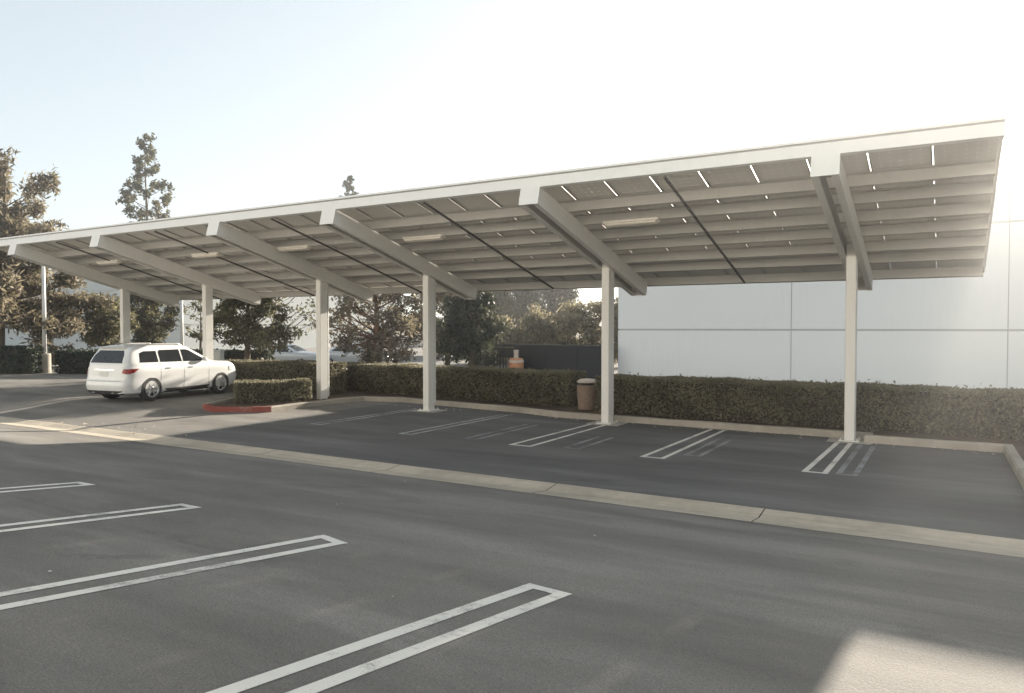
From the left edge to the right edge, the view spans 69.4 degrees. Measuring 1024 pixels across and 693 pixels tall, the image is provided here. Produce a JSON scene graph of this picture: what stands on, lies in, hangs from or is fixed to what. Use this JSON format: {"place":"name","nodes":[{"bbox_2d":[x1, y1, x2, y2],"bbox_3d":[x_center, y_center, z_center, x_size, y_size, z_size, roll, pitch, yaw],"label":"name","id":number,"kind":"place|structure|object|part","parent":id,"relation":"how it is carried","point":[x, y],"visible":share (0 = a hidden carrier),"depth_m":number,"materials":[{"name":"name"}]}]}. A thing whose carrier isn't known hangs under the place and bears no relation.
{"place":"outdoors","nodes":[
{"label":"outdoors","id":0,"kind":"place"},
{"bbox_2d":[0,345,617,434],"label":"drive aisle","id":1,"kind":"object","parent":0,"point":[69,399],"visible":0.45,"depth_m":21.14,"materials":[{"name":"grey asphalt"}]},
{"bbox_2d":[0,344,49,373],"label":"hedge","id":2,"kind":"object","parent":1,"relation":"on","point":[20,359],"visible":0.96,"depth_m":34.17,"materials":[{"name":"green plant"}]},
{"bbox_2d":[39,266,50,372],"bbox_3d":[-21.779,-1.456,34.506,0.540,5.880,1.390,-1,2,-42],"label":"light pole","id":3,"kind":"object","parent":1,"relation":"on","point":[45,366],"visible":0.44,"depth_m":34.76,"materials":[{"name":"metal"}]},
{"bbox_2d":[27,336,80,366],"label":"tree","id":4,"kind":"object","parent":1,"relation":"on","point":[53,348],"visible":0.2,"depth_m":40.12,"materials":[{"name":"green plant"}]},
{"bbox_2d":[0,146,119,345],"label":"pine tree","id":5,"kind":"object","parent":1,"relation":"on","point":[21,278],"visible":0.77,"depth_m":36.04,"materials":[{"name":"green plant"}]},
{"bbox_2d":[72,292,141,348],"bbox_3d":[-21.787,-0.877,40.021,4.073,4.242,3.234,1,2,31],"label":"round tree","id":6,"kind":"object","parent":1,"relation":"on","point":[105,331],"visible":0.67,"depth_m":39.20,"materials":[{"name":"green plant"}]},
{"bbox_2d":[115,132,174,221],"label":"pine tree","id":7,"kind":"object","parent":1,"relation":"on","point":[136,186],"visible":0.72,"depth_m":61.29,"materials":[{"name":"green plant"}]},
{"bbox_2d":[115,294,189,342],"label":"round tree","id":8,"kind":"object","parent":1,"relation":"on","point":[149,331],"visible":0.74,"depth_m":43.45,"materials":[{"name":"green plant"}]},
{"bbox_2d":[86,343,235,400],"bbox_3d":[-10.847,0.715,23.185,1.993,1.685,4.492,1,2,23],"label":"sport utility vehicle","id":9,"kind":"object","parent":1,"relation":"on","point":[149,371],"visible":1,"depth_m":21.78,"materials":[{"name":"white paint"}]},
{"bbox_2d":[53,347,275,373],"bbox_3d":[-16.170,0.690,34.550,9.971,1.376,1.472,0,1,0],"label":"hedge","id":10,"kind":"object","parent":1,"relation":"on","point":[73,361],"visible":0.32,"depth_m":34.10,"materials":[{"name":"green plant"}]},
{"bbox_2d":[180,300,183,345],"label":"light pole","id":11,"kind":"object","parent":1,"relation":"on","point":[181,324],"visible":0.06,"depth_m":41.97,"materials":[{"name":"metal"}]},
{"bbox_2d":[185,300,221,348],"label":"round tree","id":12,"kind":"object","parent":1,"relation":"on","point":[195,334],"visible":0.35,"depth_m":46.07,"materials":[{"name":"green plant"}]},
{"bbox_2d":[213,350,224,359],"bbox_3d":[-12.071,0.819,30.079,0.680,1.360,0.560,0,1,1],"label":"utility cabinet","id":13,"kind":"object","parent":1,"relation":"on","point":[218,354],"visible":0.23,"depth_m":29.84,"materials":[{"name":"metal"}]},
{"bbox_3d":[-12.074,0.780,29.841,0.460,0.950,0.030,0,1,1],"label":"cabinet door","id":14,"kind":"part","parent":13,"relation":"part of","materials":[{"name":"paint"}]},
{"bbox_2d":[203,396,240,404],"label":"island kerb","id":15,"kind":"structure","parent":1,"relation":"on","point":[222,401],"depth_m":21.95,"materials":[{"name":"concrete"}]},
{"bbox_2d":[202,404,271,412],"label":"red painted kerb","id":16,"kind":"structure","parent":1,"relation":"on","point":[212,408],"depth_m":20.73,"materials":[{"name":"paint"}]},
{"bbox_2d":[194,297,300,359],"bbox_3d":[-11.459,-1.161,32.420,4.484,5.305,4.052,0,1,7],"label":"pine tree","id":17,"kind":"object","parent":1,"relation":"on","point":[256,334],"visible":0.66,"depth_m":31.61,"materials":[{"name":"green plant"}]},
{"bbox_2d":[221,357,347,394],"bbox_3d":[-8.022,0.995,25.745,4.849,1.234,1.089,1,2,23],"label":"hedge","id":18,"kind":"object","parent":1,"relation":"on","point":[270,369],"visible":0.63,"depth_m":25.27,"materials":[{"name":"green plant"}]},
{"bbox_2d":[266,343,315,364],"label":"saloon car","id":19,"kind":"object","parent":1,"relation":"on","point":[294,352],"visible":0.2,"depth_m":41.80,"materials":[{"name":"white paint"}]},
{"bbox_2d":[265,297,332,354],"bbox_3d":[-10.555,-1.280,36.165,3.410,5.359,3.445,1,2,31],"label":"sparse tree","id":20,"kind":"object","parent":1,"relation":"on","point":[312,305],"visible":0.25,"depth_m":36.23,"materials":[{"name":"green plant"}]},
{"bbox_2d":[338,175,358,327],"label":"pine tree","id":21,"kind":"object","parent":1,"relation":"on","point":[349,186],"visible":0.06,"depth_m":69.55,"materials":[{"name":"green plant"}]},
{"bbox_2d":[329,343,392,362],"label":"saloon car","id":22,"kind":"object","parent":1,"relation":"on","point":[335,354],"visible":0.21,"depth_m":42.86,"materials":[{"name":"silver metal"}]},
{"bbox_2d":[302,293,422,362],"bbox_3d":[-6.359,-1.621,36.048,6.254,6.337,5.776,1,2,31],"label":"pine tree","id":23,"kind":"object","parent":1,"relation":"on","point":[374,346],"visible":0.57,"depth_m":35.13,"materials":[{"name":"plant"}]},
{"bbox_2d":[404,292,492,364],"bbox_3d":[-3.503,-1.488,38.912,5.061,5.927,4.531,1,2,31],"label":"pine tree","id":24,"kind":"object","parent":1,"relation":"on","point":[439,297],"visible":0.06,"depth_m":37.71,"materials":[{"name":"green plant"}]},
{"bbox_2d":[436,291,511,366],"bbox_3d":[-1.843,-0.862,33.314,3.895,4.965,3.762,1,2,31],"label":"evergreen tree","id":25,"kind":"object","parent":1,"relation":"on","point":[466,338],"visible":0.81,"depth_m":32.62,"materials":[{"name":"green plant"}]},
{"bbox_2d":[467,314,518,364],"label":"tree","id":26,"kind":"object","parent":1,"relation":"on","point":[505,338],"visible":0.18,"depth_m":42.99,"materials":[{"name":"green plant"}]},
{"bbox_2d":[486,291,523,334],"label":"conifer tree","id":27,"kind":"object","parent":1,"relation":"on","point":[504,300],"visible":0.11,"depth_m":57.05,"materials":[{"name":"grey plant"}]},
{"bbox_2d":[509,290,545,328],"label":"conifer tree","id":28,"kind":"object","parent":1,"relation":"on","point":[524,298],"visible":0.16,"depth_m":64.08,"materials":[{"name":"grey plant"}]},
{"bbox_2d":[501,303,564,360],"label":"olive bush","id":29,"kind":"object","parent":1,"relation":"on","point":[537,325],"visible":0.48,"depth_m":43.31,"materials":[{"name":"green plant"}]},
{"bbox_2d":[487,344,600,380],"bbox_3d":[1.480,0.746,33.093,6.345,1.650,0.160,1,2,31],"label":"panel fence","id":30,"kind":"object","parent":1,"relation":"on","point":[586,359],"visible":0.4,"depth_m":32.73,"materials":[{"name":"metal"}]},
{"bbox_2d":[536,289,580,344],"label":"conifer tree","id":31,"kind":"object","parent":1,"relation":"on","point":[551,298],"visible":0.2,"depth_m":61.39,"materials":[{"name":"grey plant"}]},
{"bbox_2d":[543,297,600,347],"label":"olive bush","id":32,"kind":"object","parent":1,"relation":"on","point":[572,318],"visible":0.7,"depth_m":43.27,"materials":[{"name":"green plant"}]},
{"bbox_2d":[585,297,618,364],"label":"olive bush","id":33,"kind":"object","parent":1,"relation":"on","point":[596,306],"visible":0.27,"depth_m":43.55,"materials":[{"name":"green plant"}]},
{"bbox_2d":[0,424,1023,692],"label":"parking lot","id":34,"kind":"structure","parent":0,"point":[664,602],"depth_m":5.40,"materials":[{"name":"grey asphalt"}]},
{"bbox_2d":[0,482,94,492],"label":"parking line","id":35,"kind":"object","parent":34,"relation":"on","point":[84,484],"visible":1,"depth_m":8.96,"materials":[{"name":"white paint"}]},
{"bbox_2d":[0,503,200,531],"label":"parking line","id":36,"kind":"object","parent":34,"relation":"on","point":[187,506],"visible":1,"depth_m":7.27,"materials":[{"name":"white paint"}]},
{"bbox_2d":[0,535,346,609],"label":"parking line","id":37,"kind":"object","parent":34,"relation":"on","point":[98,588],"visible":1,"depth_m":5.37,"materials":[{"name":"white paint"}]},
{"bbox_2d":[206,583,570,692],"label":"parking line","id":38,"kind":"object","parent":34,"relation":"on","point":[326,682],"visible":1,"depth_m":4.11,"materials":[{"name":"white paint"}]},
{"bbox_2d":[0,0,1023,325],"label":"sky","id":39,"kind":"structure","parent":0,"point":[246,103],"materials":[{"name":"white"}]},
{"bbox_2d":[508,350,523,368],"bbox_3d":[0.184,0.848,32.816,0.690,1.400,0.690,0,1,1],"label":"round container","id":40,"kind":"object","parent":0,"point":[517,361],"visible":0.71,"depth_m":32.57,"materials":[{"name":"paint"}]},
{"bbox_2d":[160,373,1023,539],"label":"covered parking lot","id":41,"kind":"structure","parent":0,"point":[971,492],"depth_m":13.20,"materials":[{"name":"grey asphalt"}]},
{"bbox_2d":[311,408,416,424],"bbox_3d":[-3.792,1.860,19.846,0.391,0.001,4.112,1,2,31],"label":"parking line","id":42,"kind":"object","parent":41,"relation":"on","point":[361,416],"visible":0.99,"depth_m":19.46,"materials":[{"name":"paint"}]},
{"bbox_2d":[398,414,507,434],"bbox_3d":[-1.300,1.901,18.266,0.391,0.001,4.292,1,2,31],"label":"parking line","id":43,"kind":"object","parent":41,"relation":"on","point":[452,423],"visible":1,"depth_m":17.88,"materials":[{"name":"paint"}]},
{"bbox_2d":[462,424,536,439],"bbox_3d":[-0.198,1.937,16.910,0.370,0.001,2.800,1,2,31],"label":"parking line","id":44,"kind":"object","parent":41,"relation":"on","point":[498,433],"visible":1,"depth_m":16.70,"materials":[{"name":"paint"}]},
{"bbox_2d":[0,116,1005,444],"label":"solar carport","id":45,"kind":"object","parent":41,"relation":"on","point":[806,210],"visible":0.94,"depth_m":17.19,"materials":[{"name":"metal"}]},
{"bbox_2d":[47,404,985,596],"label":"leaf litter","id":46,"kind":"object","parent":41,"relation":"on","point":[445,409],"visible":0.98,"depth_m":17.02,"materials":[{"name":"brown plant"}]},
{"bbox_2d":[509,424,605,446],"bbox_3d":[1.261,1.942,16.703,0.531,0.001,4.372,1,2,31],"label":"parking line","id":47,"kind":"object","parent":41,"relation":"on","point":[556,433],"visible":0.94,"depth_m":16.08,"materials":[{"name":"white paint"}]},
{"bbox_2d":[562,436,614,448],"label":"parking line","id":48,"kind":"object","parent":41,"relation":"on","point":[586,441],"visible":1,"depth_m":15.18,"materials":[{"name":"paint"}]},
{"bbox_2d":[271,396,1023,489],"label":"kerb","id":49,"kind":"structure","parent":41,"relation":"on","point":[1013,458],"depth_m":17.21,"materials":[{"name":"concrete"}]},
{"bbox_2d":[640,429,725,458],"bbox_3d":[3.646,1.978,15.314,0.471,0.001,4.332,1,2,31],"label":"parking line","id":50,"kind":"object","parent":41,"relation":"on","point":[681,449],"visible":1,"depth_m":14.98,"materials":[{"name":"white paint"}]},
{"bbox_2d":[684,436,737,456],"bbox_3d":[4.037,1.990,14.867,0.340,0.001,2.800,1,2,31],"label":"parking line","id":51,"kind":"object","parent":41,"relation":"on","point":[711,449],"visible":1,"depth_m":14.61,"materials":[{"name":"paint"}]},
{"bbox_2d":[801,442,852,473],"bbox_3d":[6.032,2.014,13.918,0.401,0.001,4.302,1,2,31],"label":"parking line","id":52,"kind":"object","parent":41,"relation":"on","point":[830,466],"visible":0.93,"depth_m":13.28,"materials":[{"name":"white paint"}]},
{"bbox_2d":[836,445,875,475],"bbox_3d":[6.262,2.029,13.375,0.330,0.001,3.500,1,2,31],"label":"parking line","id":53,"kind":"object","parent":41,"relation":"on","point":[843,467],"visible":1,"depth_m":13.09,"materials":[{"name":"paint"}]},
{"bbox_2d":[213,390,1023,460],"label":"planting bed","id":54,"kind":"object","parent":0,"point":[1018,444],"visible":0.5,"depth_m":19.28,"materials":[{"name":"brown soil"}]},
{"bbox_2d":[233,376,312,403],"bbox_3d":[-7.285,1.331,22.523,2.310,0.779,1.270,-1,2,-19],"label":"hedge","id":55,"kind":"object","parent":54,"relation":"on","point":[267,391],"visible":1,"depth_m":22.18,"materials":[{"name":"green plant"}]},
{"bbox_2d":[338,360,587,406],"bbox_3d":[-2.225,1.107,24.196,10.184,1.143,1.290,1,2,36],"label":"hedge","id":56,"kind":"object","parent":54,"relation":"on","point":[546,387],"visible":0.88,"depth_m":22.92,"materials":[{"name":"green plant"}]},
{"bbox_2d":[577,378,596,409],"bbox_3d":[2.073,1.307,20.315,0.586,0.851,0.587,1,2,31],"label":"litter bin","id":57,"kind":"object","parent":54,"relation":"on","point":[586,392],"visible":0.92,"depth_m":20.08,"materials":[{"name":"brown concrete"}]},
{"bbox_2d":[594,372,1023,440],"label":"hedge","id":58,"kind":"object","parent":54,"relation":"on","point":[993,413],"visible":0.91,"depth_m":16.63,"materials":[{"name":"green plant"}]},
{"bbox_3d":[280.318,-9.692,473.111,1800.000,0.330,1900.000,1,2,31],"label":"ground","id":59,"kind":"structure","parent":0,"visible":0},
{"bbox_2d":[5,270,394,349],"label":"warehouse","id":60,"kind":"structure","parent":59,"relation":"on","point":[307,341],"depth_m":74.14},
{"bbox_2d":[396,317,443,345],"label":"building","id":61,"kind":"structure","parent":59,"relation":"on","point":[421,343],"depth_m":90.72,"materials":[{"name":"beige paint"}]},
{"bbox_2d":[6,421,1022,557],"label":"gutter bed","id":62,"kind":"object","parent":59,"relation":"on","point":[565,497],"depth_m":10.41,"materials":[{"name":"grey concrete"}]},
{"bbox_2d":[0,416,1023,557],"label":"drain gutter","id":63,"kind":"object","parent":62,"relation":"on","point":[962,541],"visible":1,"depth_m":10.40,"materials":[{"name":"concrete"}]},
{"bbox_2d":[618,185,1023,391],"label":"warehouse","id":64,"kind":"structure","parent":59,"relation":"on","point":[961,332],"depth_m":27.53,"materials":[{"name":"paint"}]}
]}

